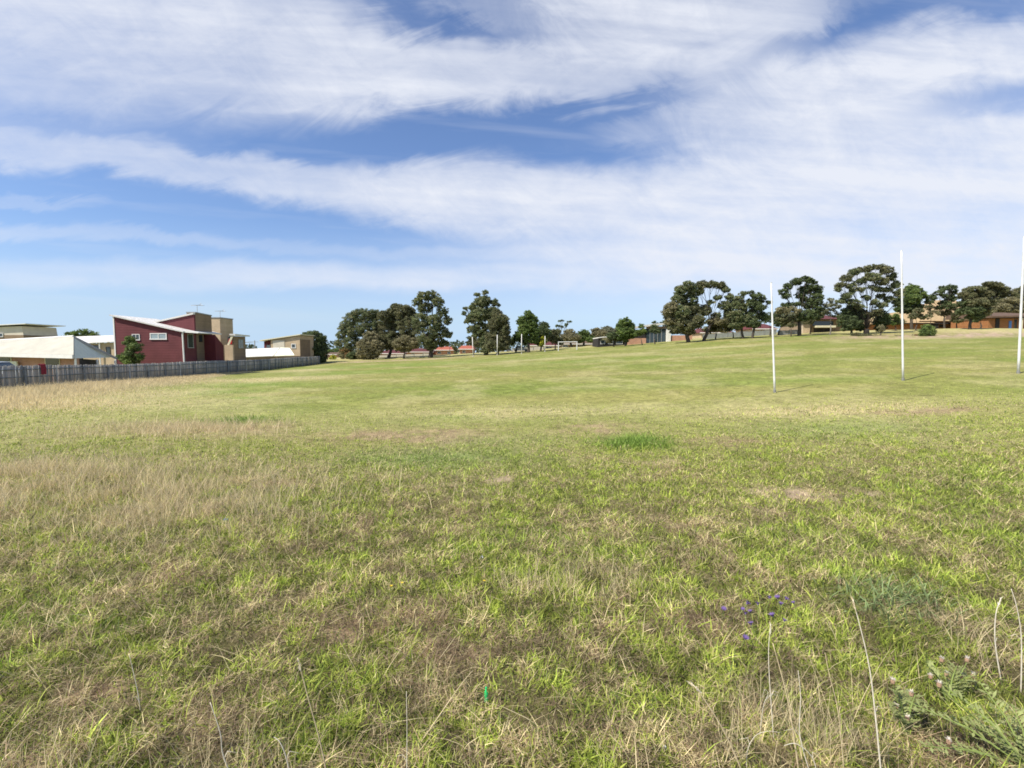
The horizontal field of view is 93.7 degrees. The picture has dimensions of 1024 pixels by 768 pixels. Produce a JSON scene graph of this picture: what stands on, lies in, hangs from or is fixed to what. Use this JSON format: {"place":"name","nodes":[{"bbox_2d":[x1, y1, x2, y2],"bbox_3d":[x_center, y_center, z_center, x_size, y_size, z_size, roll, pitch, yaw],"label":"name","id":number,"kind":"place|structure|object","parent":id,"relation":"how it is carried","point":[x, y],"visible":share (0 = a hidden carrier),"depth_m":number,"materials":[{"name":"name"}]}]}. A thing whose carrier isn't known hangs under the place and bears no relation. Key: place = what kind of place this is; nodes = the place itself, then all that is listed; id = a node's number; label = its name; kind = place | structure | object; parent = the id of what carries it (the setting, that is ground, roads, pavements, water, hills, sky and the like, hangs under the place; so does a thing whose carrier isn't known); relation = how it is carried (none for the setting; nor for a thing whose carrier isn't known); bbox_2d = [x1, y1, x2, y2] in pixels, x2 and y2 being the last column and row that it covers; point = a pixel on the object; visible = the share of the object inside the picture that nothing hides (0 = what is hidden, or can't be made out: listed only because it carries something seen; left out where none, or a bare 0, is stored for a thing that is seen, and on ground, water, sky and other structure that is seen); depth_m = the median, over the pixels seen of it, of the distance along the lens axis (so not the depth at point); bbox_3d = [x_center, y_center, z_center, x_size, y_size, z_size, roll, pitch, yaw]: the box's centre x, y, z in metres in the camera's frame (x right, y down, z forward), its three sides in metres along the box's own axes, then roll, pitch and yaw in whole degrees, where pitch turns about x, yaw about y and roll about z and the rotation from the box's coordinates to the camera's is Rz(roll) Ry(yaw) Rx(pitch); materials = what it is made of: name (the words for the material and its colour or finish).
{"place":"outdoors","nodes":[
{"label":"outdoors","id":0,"kind":"place"},
{"bbox_2d":[0,312,1023,767],"bbox_3d":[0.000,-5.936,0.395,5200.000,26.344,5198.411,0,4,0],"label":"ground","id":1,"kind":"structure","parent":0,"point":[816,360],"depth_m":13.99,"materials":[{"name":"green plant"}]},
{"bbox_2d":[0,323,61,338],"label":"modern house","id":2,"kind":"structure","parent":1,"relation":"on","point":[15,331],"depth_m":78.44,"materials":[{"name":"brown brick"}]},
{"bbox_2d":[0,335,117,381],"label":"cream roof cottage","id":3,"kind":"structure","parent":1,"relation":"on","point":[62,350],"depth_m":46.30,"materials":[{"name":"white paint"}]},
{"bbox_2d":[44,358,59,367],"bbox_3d":[-43.798,-2.023,45.724,1.700,1.009,0.094,1,4,9],"label":"window","id":4,"kind":"structure","parent":3,"relation":"in","point":[48,361],"depth_m":45.67,"materials":[{"name":"grey glass"}]},
{"bbox_2d":[61,328,99,358],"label":"tree","id":5,"kind":"object","parent":1,"relation":"on","point":[85,332],"visible":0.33,"depth_m":93.68,"materials":[{"name":"green plant"}]},
{"bbox_2d":[75,335,114,369],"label":"white roof house","id":6,"kind":"structure","parent":1,"relation":"on","point":[100,341],"depth_m":79.91,"materials":[{"name":"white metal"}]},
{"bbox_2d":[115,335,146,364],"bbox_3d":[-43.882,-3.052,55.394,3.400,5.245,2.168,2,4,25],"label":"tree","id":7,"kind":"object","parent":1,"relation":"on","point":[131,357],"visible":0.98,"depth_m":55.09,"materials":[{"name":"green plant"}]},
{"bbox_2d":[0,356,319,388],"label":"paling fence","id":8,"kind":"object","parent":1,"relation":"on","point":[115,371],"visible":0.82,"depth_m":45.76,"materials":[{"name":"grey wood"}]},
{"bbox_2d":[109,312,223,366],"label":"red house","id":9,"kind":"structure","parent":1,"relation":"on","point":[188,337],"depth_m":57.92,"materials":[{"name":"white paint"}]},
{"bbox_2d":[149,333,166,339],"bbox_3d":[-42.516,-5.723,57.702,2.066,0.787,0.130,0,4,0],"label":"window","id":10,"kind":"structure","parent":9,"relation":"in","point":[153,336],"depth_m":57.71,"materials":[{"name":"white glass"}]},
{"bbox_2d":[187,334,193,347],"bbox_3d":[-39.346,-5.254,58.756,0.130,1.709,1.110,0,4,0],"label":"window","id":11,"kind":"structure","parent":9,"relation":"in","point":[190,341],"depth_m":58.77,"materials":[{"name":"glass"}]},
{"bbox_2d":[211,317,232,360],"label":"tower house","id":12,"kind":"structure","parent":1,"relation":"on","point":[223,326],"depth_m":72.43,"materials":[{"name":"beige brick"}]},
{"bbox_2d":[210,702,236,767],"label":"dry stalk","id":13,"kind":"object","parent":1,"relation":"on","point":[221,740],"visible":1,"depth_m":3.24,"materials":[{"name":"plant"}]},
{"bbox_2d":[224,334,249,369],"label":"stair house","id":14,"kind":"structure","parent":1,"relation":"on","point":[236,350],"depth_m":70.52,"materials":[{"name":"beige brick"}]},
{"bbox_2d":[163,412,314,424],"bbox_3d":[-10.969,1.378,19.424,5.881,0.500,3.404,0,4,0],"label":"grass tussock","id":15,"kind":"object","parent":1,"relation":"on","point":[243,419],"depth_m":19.32,"materials":[{"name":"green plant"}]},
{"bbox_2d":[246,348,302,361],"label":"white shed","id":16,"kind":"structure","parent":1,"relation":"on","point":[261,353],"depth_m":92.27,"materials":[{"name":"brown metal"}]},
{"bbox_2d":[260,334,314,356],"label":"skillion house","id":17,"kind":"structure","parent":1,"relation":"on","point":[300,344],"depth_m":101.78,"materials":[{"name":"beige brick"}]},
{"bbox_2d":[297,658,325,767],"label":"dry stalk","id":18,"kind":"object","parent":1,"relation":"on","point":[319,741],"visible":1,"depth_m":3.19,"materials":[{"name":"plant"}]},
{"bbox_2d":[302,330,329,361],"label":"dense tree","id":19,"kind":"object","parent":1,"relation":"on","point":[320,348],"visible":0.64,"depth_m":110.28,"materials":[{"name":"green plant"}]},
{"bbox_2d":[93,329,582,353],"bbox_3d":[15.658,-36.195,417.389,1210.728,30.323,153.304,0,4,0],"label":"distant trees","id":20,"kind":"object","parent":1,"relation":"on","point":[459,345],"visible":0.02,"depth_m":415.04,"materials":[{"name":"green plant"}]},
{"bbox_2d":[337,346,352,358],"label":"palm like shrub","id":21,"kind":"object","parent":1,"relation":"on","point":[344,351],"visible":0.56,"depth_m":126.82,"materials":[{"name":"green plant"}]},
{"bbox_2d":[345,351,362,358],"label":"shrub","id":22,"kind":"object","parent":1,"relation":"on","point":[350,355],"visible":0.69,"depth_m":122.83,"materials":[{"name":"green plant"}]},
{"bbox_2d":[334,308,384,350],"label":"gum tree","id":23,"kind":"object","parent":1,"relation":"on","point":[350,327],"visible":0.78,"depth_m":125.45,"materials":[{"name":"green plant"}]},
{"bbox_2d":[355,330,384,358],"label":"tall shrub","id":24,"kind":"object","parent":1,"relation":"on","point":[369,345],"visible":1,"depth_m":119.76,"materials":[{"name":"green plant"}]},
{"bbox_2d":[381,350,406,354],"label":"brick house","id":25,"kind":"structure","parent":1,"relation":"on","point":[385,352],"depth_m":149.92,"materials":[{"name":"red brick"}]},
{"bbox_2d":[375,303,419,357],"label":"gum tree","id":26,"kind":"object","parent":1,"relation":"on","point":[394,317],"visible":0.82,"depth_m":124.14,"materials":[{"name":"green plant"}]},
{"bbox_2d":[380,354,428,356],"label":"boundary wall","id":27,"kind":"structure","parent":1,"relation":"on","point":[405,355],"depth_m":139.76,"materials":[{"name":"concrete"}]},
{"bbox_2d":[391,335,419,358],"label":"round shrub","id":28,"kind":"object","parent":1,"relation":"on","point":[404,343],"visible":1,"depth_m":118.19,"materials":[{"name":"green plant"}]},
{"bbox_2d":[407,348,435,354],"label":"brick house","id":29,"kind":"structure","parent":1,"relation":"on","point":[420,351],"depth_m":147.79,"materials":[{"name":"red brick"}]},
{"bbox_2d":[410,289,452,357],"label":"gum tree","id":30,"kind":"object","parent":1,"relation":"on","point":[429,341],"visible":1,"depth_m":117.92,"materials":[{"name":"green plant"}]},
{"bbox_2d":[421,673,470,740],"bbox_3d":[-0.522,2.549,3.731,0.482,0.515,0.043,-2,4,-24],"label":"dry stalk","id":31,"kind":"object","parent":1,"relation":"on","point":[440,714],"visible":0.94,"depth_m":3.71,"materials":[{"name":"plant"}]},
{"bbox_2d":[436,347,456,354],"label":"tiled house","id":32,"kind":"structure","parent":1,"relation":"on","point":[444,350],"depth_m":149.70,"materials":[{"name":"orange brick"}]},
{"bbox_2d":[457,346,475,353],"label":"tiled house","id":33,"kind":"structure","parent":1,"relation":"on","point":[465,349],"depth_m":144.70,"materials":[{"name":"orange brick"}]},
{"bbox_2d":[466,336,480,352],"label":"tree","id":34,"kind":"object","parent":1,"relation":"on","point":[476,343],"visible":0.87,"depth_m":120.52,"materials":[{"name":"green plant"}]},
{"bbox_2d":[461,289,500,354],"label":"gum tree","id":35,"kind":"object","parent":1,"relation":"on","point":[483,308],"visible":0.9,"depth_m":114.09,"materials":[{"name":"green plant"}]},
{"bbox_2d":[484,308,512,354],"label":"dense tree","id":36,"kind":"object","parent":1,"relation":"on","point":[498,324],"visible":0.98,"depth_m":110.80,"materials":[{"name":"green plant"}]},
{"bbox_2d":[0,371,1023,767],"bbox_3d":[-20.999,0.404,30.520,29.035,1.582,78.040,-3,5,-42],"label":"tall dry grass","id":37,"kind":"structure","parent":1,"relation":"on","point":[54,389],"depth_m":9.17,"materials":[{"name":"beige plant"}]},
{"bbox_2d":[0,368,1023,467],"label":"grass","id":38,"kind":"structure","parent":1,"relation":"on","point":[625,423],"depth_m":18.05,"materials":[{"name":"green plant"}]},
{"bbox_2d":[1,339,1023,416],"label":"field grass","id":39,"kind":"structure","parent":1,"relation":"on","point":[102,401],"depth_m":30.51,"materials":[{"name":"green plant"}]},
{"bbox_2d":[510,334,530,351],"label":"tree","id":40,"kind":"object","parent":1,"relation":"on","point":[515,339],"visible":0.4,"depth_m":121.01,"materials":[{"name":"green plant"}]},
{"bbox_2d":[515,310,539,352],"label":"dense tree","id":41,"kind":"object","parent":1,"relation":"on","point":[528,325],"visible":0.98,"depth_m":111.60,"materials":[{"name":"green plant"}]},
{"bbox_2d":[536,321,551,350],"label":"dense tree","id":42,"kind":"object","parent":1,"relation":"on","point":[545,330],"visible":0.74,"depth_m":118.34,"materials":[{"name":"green plant"}]},
{"bbox_2d":[530,341,557,348],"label":"school block","id":43,"kind":"structure","parent":1,"relation":"on","point":[547,345],"depth_m":149.55,"materials":[{"name":"beige metal"}]},
{"bbox_2d":[546,328,563,349],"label":"shrub","id":44,"kind":"object","parent":1,"relation":"on","point":[555,338],"visible":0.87,"depth_m":122.85,"materials":[{"name":"green plant"}]},
{"bbox_2d":[555,319,571,347],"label":"bare tree","id":45,"kind":"object","parent":1,"relation":"on","point":[561,327],"visible":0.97,"depth_m":138.94,"materials":[{"name":"green plant"}]},
{"bbox_2d":[560,329,581,346],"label":"tree","id":46,"kind":"object","parent":1,"relation":"on","point":[570,336],"visible":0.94,"depth_m":130.68,"materials":[{"name":"green plant"}]},
{"bbox_2d":[559,341,591,347],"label":"building","id":47,"kind":"structure","parent":1,"relation":"on","point":[566,344],"depth_m":149.53,"materials":[{"name":"brown brick"}]},
{"bbox_2d":[576,329,593,345],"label":"tree","id":48,"kind":"object","parent":1,"relation":"on","point":[584,333],"visible":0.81,"depth_m":134.77,"materials":[{"name":"green plant"}]},
{"bbox_2d":[590,327,607,337],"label":"tree","id":49,"kind":"object","parent":1,"relation":"on","point":[597,332],"visible":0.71,"depth_m":136.61,"materials":[{"name":"green plant"}]},
{"bbox_2d":[603,331,621,346],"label":"tree","id":50,"kind":"object","parent":1,"relation":"on","point":[610,336],"visible":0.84,"depth_m":110.89,"materials":[{"name":"green plant"}]},
{"bbox_2d":[615,316,634,345],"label":"round tree","id":51,"kind":"object","parent":1,"relation":"on","point":[625,328],"visible":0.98,"depth_m":108.46,"materials":[{"name":"green plant"}]},
{"bbox_2d":[583,425,684,455],"bbox_3d":[3.557,1.620,14.536,3.270,0.856,2.836,-1,4,-21],"label":"grass tussock","id":52,"kind":"object","parent":1,"relation":"on","point":[630,440],"depth_m":14.44,"materials":[{"name":"green plant"}]},
{"bbox_2d":[633,323,647,344],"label":"young tree","id":53,"kind":"object","parent":1,"relation":"on","point":[642,331],"visible":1,"depth_m":107.54,"materials":[{"name":"green plant"}]},
{"bbox_2d":[592,323,691,346],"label":"school hall","id":54,"kind":"structure","parent":1,"relation":"on","point":[664,335],"depth_m":117.44,"materials":[{"name":"orange brick"}]},
{"bbox_2d":[649,324,660,343],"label":"young tree","id":55,"kind":"object","parent":1,"relation":"on","point":[655,329],"visible":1,"depth_m":105.05,"materials":[{"name":"green plant"}]},
{"bbox_2d":[660,280,705,342],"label":"gum tree","id":56,"kind":"object","parent":1,"relation":"on","point":[682,318],"visible":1,"depth_m":98.23,"materials":[{"name":"green plant"}]},
{"bbox_2d":[692,328,731,337],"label":"school block","id":57,"kind":"structure","parent":1,"relation":"on","point":[699,333],"depth_m":129.29,"materials":[{"name":"beige brick"}]},
{"bbox_2d":[687,681,740,767],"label":"dry stalk","id":58,"kind":"object","parent":1,"relation":"on","point":[697,689],"visible":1,"depth_m":3.27,"materials":[{"name":"plant"}]},
{"bbox_2d":[695,280,734,340],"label":"gum tree","id":59,"kind":"object","parent":1,"relation":"on","point":[713,318],"visible":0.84,"depth_m":99.81,"materials":[{"name":"green plant"}]},
{"bbox_2d":[701,317,729,338],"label":"tree","id":60,"kind":"object","parent":1,"relation":"on","point":[713,327],"visible":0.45,"depth_m":105.17,"materials":[{"name":"green plant"}]},
{"bbox_2d":[703,330,776,338],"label":"school fence","id":61,"kind":"object","parent":1,"relation":"on","point":[736,334],"visible":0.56,"depth_m":111.48,"materials":[{"name":"metal"}]},
{"bbox_2d":[727,291,753,338],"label":"dark tree","id":62,"kind":"object","parent":1,"relation":"on","point":[738,316],"visible":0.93,"depth_m":97.53,"materials":[{"name":"green plant"}]},
{"bbox_2d":[733,324,778,331],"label":"school block","id":63,"kind":"structure","parent":1,"relation":"on","point":[763,327],"depth_m":126.62,"materials":[{"name":"beige brick"}]},
{"bbox_2d":[744,290,770,337],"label":"dark tree","id":64,"kind":"object","parent":1,"relation":"on","point":[757,306],"visible":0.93,"depth_m":96.95,"materials":[{"name":"green plant"}]},
{"bbox_2d":[764,312,777,335],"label":"tree","id":65,"kind":"object","parent":1,"relation":"on","point":[769,319],"visible":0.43,"depth_m":104.82,"materials":[{"name":"green plant"}]},
{"bbox_2d":[770,282,775,392],"bbox_3d":[13.009,-2.262,23.902,0.478,5.547,0.124,0,4,0],"label":"goal post","id":66,"kind":"object","parent":1,"relation":"on","point":[774,381],"visible":0.94,"depth_m":23.89,"materials":[{"name":"white metal"}]},
{"bbox_2d":[768,624,778,741],"bbox_3d":[2.006,2.311,3.686,0.109,0.991,0.038,0,4,0],"label":"dry stalk","id":67,"kind":"object","parent":1,"relation":"on","point":[769,681],"visible":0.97,"depth_m":3.67,"materials":[{"name":"plant"}]},
{"bbox_2d":[773,311,790,334],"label":"tree","id":68,"kind":"object","parent":1,"relation":"on","point":[778,324],"visible":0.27,"depth_m":107.29,"materials":[{"name":"green plant"}]},
{"bbox_2d":[772,643,798,767],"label":"dry stalk","id":69,"kind":"object","parent":1,"relation":"on","point":[789,711],"visible":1,"depth_m":3.37,"materials":[{"name":"plant"}]},
{"bbox_2d":[777,329,797,334],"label":"court fence","id":70,"kind":"object","parent":1,"relation":"on","point":[785,332],"visible":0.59,"depth_m":107.46,"materials":[{"name":"metal"}]},
{"bbox_2d":[781,312,797,336],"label":"young tree","id":71,"kind":"object","parent":1,"relation":"on","point":[792,318],"visible":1,"depth_m":96.27,"materials":[{"name":"green plant"}]},
{"bbox_2d":[784,672,808,767],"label":"dry stalk","id":72,"kind":"object","parent":1,"relation":"on","point":[799,723],"visible":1,"depth_m":3.37,"materials":[{"name":"plant"}]},
{"bbox_2d":[774,275,825,335],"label":"gum tree","id":73,"kind":"object","parent":1,"relation":"on","point":[812,305],"visible":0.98,"depth_m":96.51,"materials":[{"name":"green plant"}]},
{"bbox_2d":[801,306,825,333],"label":"tree","id":74,"kind":"object","parent":1,"relation":"on","point":[818,318],"visible":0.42,"depth_m":104.05,"materials":[{"name":"green plant"}]},
{"bbox_2d":[780,315,850,332],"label":"house","id":75,"kind":"structure","parent":1,"relation":"on","point":[822,325],"depth_m":111.27,"materials":[{"name":"brown brick"}]},
{"bbox_2d":[821,298,841,334],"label":"grey tree","id":76,"kind":"object","parent":1,"relation":"on","point":[831,305],"visible":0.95,"depth_m":96.25,"materials":[{"name":"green plant"}]},
{"bbox_2d":[825,654,845,767],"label":"dry stalk","id":77,"kind":"object","parent":1,"relation":"on","point":[838,714],"visible":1,"depth_m":3.37,"materials":[{"name":"plant"}]},
{"bbox_2d":[836,304,865,333],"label":"dense bush","id":78,"kind":"object","parent":1,"relation":"on","point":[848,319],"visible":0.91,"depth_m":93.98,"materials":[{"name":"green plant"}]},
{"bbox_2d":[850,332,876,335],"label":"shrub","id":79,"kind":"object","parent":1,"relation":"on","point":[859,334],"visible":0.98,"depth_m":87.39,"materials":[{"name":"green plant"}]},
{"bbox_2d":[850,596,881,767],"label":"dry stalk","id":80,"kind":"object","parent":1,"relation":"on","point":[854,607],"visible":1,"depth_m":3.25,"materials":[{"name":"plant"}]},
{"bbox_2d":[833,263,905,333],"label":"gum tree","id":81,"kind":"object","parent":1,"relation":"on","point":[872,277],"visible":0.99,"depth_m":92.66,"materials":[{"name":"green plant"}]},
{"bbox_2d":[871,310,891,332],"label":"dense bush","id":82,"kind":"object","parent":1,"relation":"on","point":[885,320],"visible":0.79,"depth_m":97.08,"materials":[{"name":"green plant"}]},
{"bbox_2d":[813,562,978,643],"bbox_3d":[4.572,2.437,5.687,2.038,0.595,1.655,0,4,0],"label":"grass tussock","id":83,"kind":"object","parent":1,"relation":"on","point":[902,599],"depth_m":5.68,"materials":[{"name":"green plant"}]},
{"bbox_2d":[889,313,906,330],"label":"tree","id":84,"kind":"object","parent":1,"relation":"on","point":[896,318],"visible":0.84,"depth_m":102.15,"materials":[{"name":"green plant"}]},
{"bbox_2d":[900,250,904,380],"bbox_3d":[21.003,-3.618,25.817,0.573,7.035,0.131,0,4,0],"label":"goal post","id":85,"kind":"object","parent":1,"relation":"on","point":[902,343],"visible":0.94,"depth_m":25.83,"materials":[{"name":"white metal"}]},
{"bbox_2d":[886,676,924,736],"bbox_3d":[3.114,2.523,3.806,0.349,0.488,0.216,-2,4,-29],"label":"thistle plant","id":86,"kind":"object","parent":1,"relation":"on","point":[895,707],"visible":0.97,"depth_m":3.80,"materials":[{"name":"green plant"}]},
{"bbox_2d":[854,300,958,330],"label":"orange brick building","id":87,"kind":"structure","parent":1,"relation":"on","point":[936,321],"depth_m":117.49,"materials":[{"name":"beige brick"}]},
{"bbox_2d":[892,283,927,329],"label":"dark tree","id":88,"kind":"object","parent":1,"relation":"on","point":[913,296],"visible":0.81,"depth_m":102.38,"materials":[{"name":"green plant"}]},
{"bbox_2d":[907,308,927,330],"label":"tree","id":89,"kind":"object","parent":1,"relation":"on","point":[915,314],"visible":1,"depth_m":99.33,"materials":[{"name":"green plant"}]},
{"bbox_2d":[917,324,937,335],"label":"round bush","id":90,"kind":"object","parent":1,"relation":"on","point":[926,330],"visible":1,"depth_m":81.33,"materials":[{"name":"green plant"}]},
{"bbox_2d":[922,304,940,324],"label":"tree","id":91,"kind":"object","parent":1,"relation":"on","point":[930,313],"visible":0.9,"depth_m":101.17,"materials":[{"name":"green plant"}]},
{"bbox_2d":[922,283,960,328],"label":"gum tree","id":92,"kind":"object","parent":1,"relation":"on","point":[948,305],"visible":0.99,"depth_m":102.79,"materials":[{"name":"green plant"}]},
{"bbox_2d":[925,655,975,701],"bbox_3d":[3.816,2.510,4.141,0.474,0.460,0.221,0,4,0],"label":"thistle plant","id":93,"kind":"object","parent":1,"relation":"on","point":[960,673],"visible":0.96,"depth_m":4.15,"materials":[{"name":"green plant"}]},
{"bbox_2d":[949,307,964,327],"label":"tree","id":94,"kind":"object","parent":1,"relation":"on","point":[954,318],"visible":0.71,"depth_m":101.50,"materials":[{"name":"green plant"}]},
{"bbox_2d":[906,680,1023,767],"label":"thistle plant","id":95,"kind":"object","parent":1,"relation":"on","point":[1015,753],"visible":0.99,"depth_m":3.56,"materials":[{"name":"green plant"}]},
{"bbox_2d":[955,285,997,328],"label":"gum tree","id":96,"kind":"object","parent":1,"relation":"on","point":[975,304],"visible":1,"depth_m":94.12,"materials":[{"name":"green plant"}]},
{"bbox_2d":[946,313,1023,328],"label":"orange brick block","id":97,"kind":"structure","parent":1,"relation":"on","point":[1002,320],"depth_m":105.39,"materials":[{"name":"brown brick"}]},
{"bbox_2d":[994,597,1001,679],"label":"dry stalk","id":98,"kind":"object","parent":1,"relation":"on","point":[995,638],"visible":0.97,"depth_m":4.36,"materials":[{"name":"plant"}]},
{"bbox_2d":[981,281,1017,306],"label":"gum tree","id":99,"kind":"object","parent":1,"relation":"on","point":[1000,289],"visible":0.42,"depth_m":125.75,"materials":[{"name":"green plant"}]},
{"bbox_2d":[991,296,1023,312],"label":"gum tree","id":100,"kind":"object","parent":1,"relation":"on","point":[1011,304],"visible":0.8,"depth_m":120.03,"materials":[{"name":"green plant"}]},
{"bbox_2d":[1010,589,1021,692],"bbox_3d":[4.393,2.260,4.178,0.139,0.970,0.029,1,4,13],"label":"dry stalk","id":101,"kind":"object","parent":1,"relation":"on","point":[1021,645],"visible":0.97,"depth_m":4.17,"materials":[{"name":"plant"}]},
{"bbox_2d":[1016,236,1023,373],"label":"goal post","id":102,"kind":"object","parent":1,"relation":"on","point":[1020,327],"visible":0.94,"depth_m":26.77,"materials":[{"name":"white metal"}]},
{"bbox_2d":[0,0,1023,352],"label":"sky","id":103,"kind":"structure","parent":0,"point":[283,168],"materials":[{"name":"blue"}]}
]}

